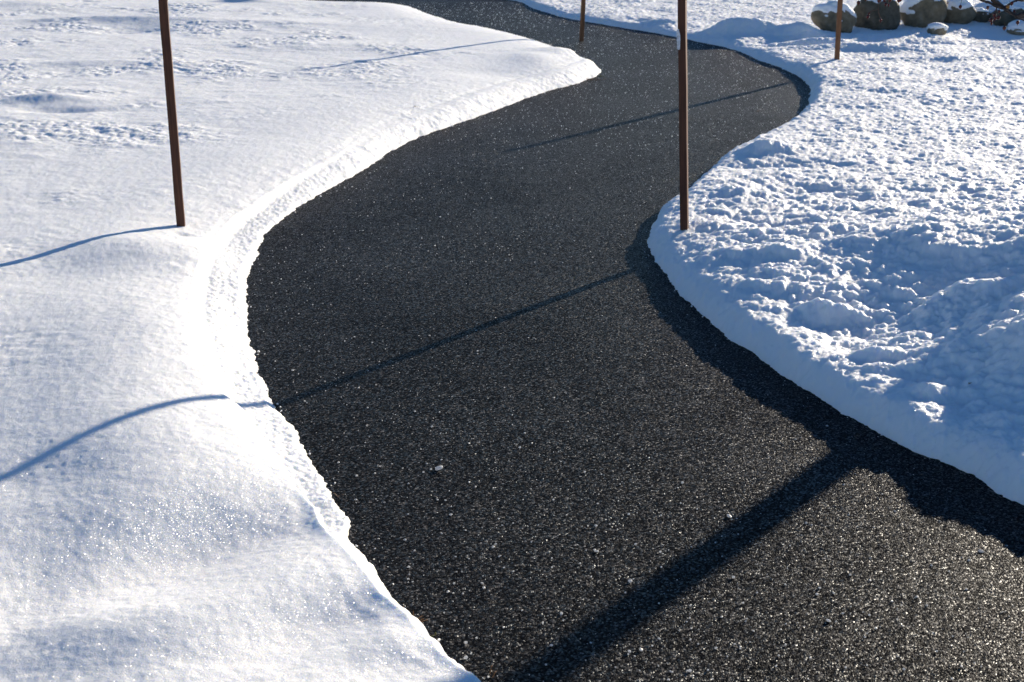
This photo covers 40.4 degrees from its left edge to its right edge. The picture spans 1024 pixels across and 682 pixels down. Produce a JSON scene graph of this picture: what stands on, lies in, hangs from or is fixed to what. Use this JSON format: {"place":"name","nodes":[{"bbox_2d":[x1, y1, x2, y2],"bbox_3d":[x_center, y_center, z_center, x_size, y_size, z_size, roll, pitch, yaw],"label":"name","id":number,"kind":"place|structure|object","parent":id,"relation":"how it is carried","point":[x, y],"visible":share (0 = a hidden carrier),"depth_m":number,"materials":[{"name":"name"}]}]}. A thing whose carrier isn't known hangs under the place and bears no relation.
{"place":"outdoors","nodes":[
{"label":"outdoors","id":0,"kind":"place"},
{"bbox_2d":[0,0,600,681],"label":"snow ground","id":1,"kind":"structure","parent":0,"point":[170,510],"depth_m":4.43,"materials":[{"name":"white snow"}]},
{"bbox_2d":[158,0,184,226],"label":"wooden stake","id":2,"kind":"object","parent":1,"relation":"on","point":[171,107],"visible":0.73,"depth_m":5.49,"materials":[{"name":"red wood"}]},
{"bbox_2d":[246,0,1023,681],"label":"path","id":3,"kind":"structure","parent":0,"point":[540,342],"depth_m":3.84,"materials":[{"name":"black asphalt"}]},
{"bbox_2d":[579,0,585,40],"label":"wooden stake","id":4,"kind":"object","parent":3,"relation":"on","point":[582,21],"visible":0.53,"depth_m":11.89,"materials":[{"name":"orange wood"}]},
{"bbox_2d":[248,12,924,640],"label":"snow crumbs","id":5,"kind":"object","parent":3,"relation":"on","point":[334,482],"visible":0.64,"depth_m":4.17,"materials":[{"name":"white snow"}]},
{"bbox_2d":[252,2,1022,681],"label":"salt dust","id":6,"kind":"object","parent":3,"relation":"on","point":[574,240],"visible":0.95,"depth_m":6.96,"materials":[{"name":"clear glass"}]},
{"bbox_2d":[514,0,1023,504],"bbox_3d":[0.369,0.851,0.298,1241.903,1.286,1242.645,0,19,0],"label":"snow ground","id":7,"kind":"structure","parent":0,"point":[848,242],"depth_m":5.39,"materials":[{"name":"white snow"}]},
{"bbox_2d":[676,0,688,230],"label":"wooden stake","id":8,"kind":"object","parent":7,"relation":"on","point":[681,33],"visible":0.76,"depth_m":5.41,"materials":[{"name":"red wood"}]},
{"bbox_2d":[811,0,856,32],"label":"boulder","id":9,"kind":"object","parent":7,"relation":"on","point":[823,16],"visible":0.81,"depth_m":11.99,"materials":[{"name":"white stone"}]},
{"bbox_2d":[834,0,842,59],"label":"wooden stake","id":10,"kind":"object","parent":7,"relation":"on","point":[838,28],"visible":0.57,"depth_m":10.17,"materials":[{"name":"orange wood"}]},
{"bbox_2d":[853,0,900,29],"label":"boulder","id":11,"kind":"object","parent":7,"relation":"on","point":[890,17],"visible":0.74,"depth_m":12.25,"materials":[{"name":"white stone"}]},
{"bbox_2d":[900,0,947,27],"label":"boulder","id":12,"kind":"object","parent":7,"relation":"on","point":[920,13],"visible":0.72,"depth_m":12.41,"materials":[{"name":"white stone"}]},
{"bbox_2d":[926,22,947,34],"bbox_3d":[3.700,-2.696,12.127,0.179,0.155,0.147,0,19,0],"label":"boulder","id":13,"kind":"object","parent":7,"relation":"on","point":[935,28],"visible":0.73,"depth_m":12.07,"materials":[{"name":"beige stone"}]},
{"bbox_2d":[857,0,1023,30],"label":"crabapple tree","id":14,"kind":"object","parent":7,"relation":"on","point":[996,4],"visible":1,"depth_m":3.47,"materials":[{"name":"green plant"}]},
{"bbox_2d":[944,0,976,23],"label":"boulder","id":15,"kind":"object","parent":7,"relation":"on","point":[966,13],"visible":0.66,"depth_m":12.58,"materials":[{"name":"white stone"}]},
{"bbox_2d":[972,7,991,21],"bbox_3d":[4.274,-2.967,12.733,0.293,0.166,0.179,0,19,0],"label":"boulder","id":16,"kind":"object","parent":7,"relation":"on","point":[983,15],"visible":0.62,"depth_m":12.66,"materials":[{"name":"white stone"}]},
{"bbox_2d":[991,4,1023,25],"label":"boulder","id":17,"kind":"object","parent":7,"relation":"on","point":[1006,18],"visible":0.4,"depth_m":12.50,"materials":[{"name":"white stone"}]},
{"bbox_2d":[1006,19,1023,34],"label":"boulder","id":18,"kind":"object","parent":7,"relation":"on","point":[1013,28],"visible":0.83,"depth_m":12.20,"materials":[{"name":"beige stone"}]}
]}

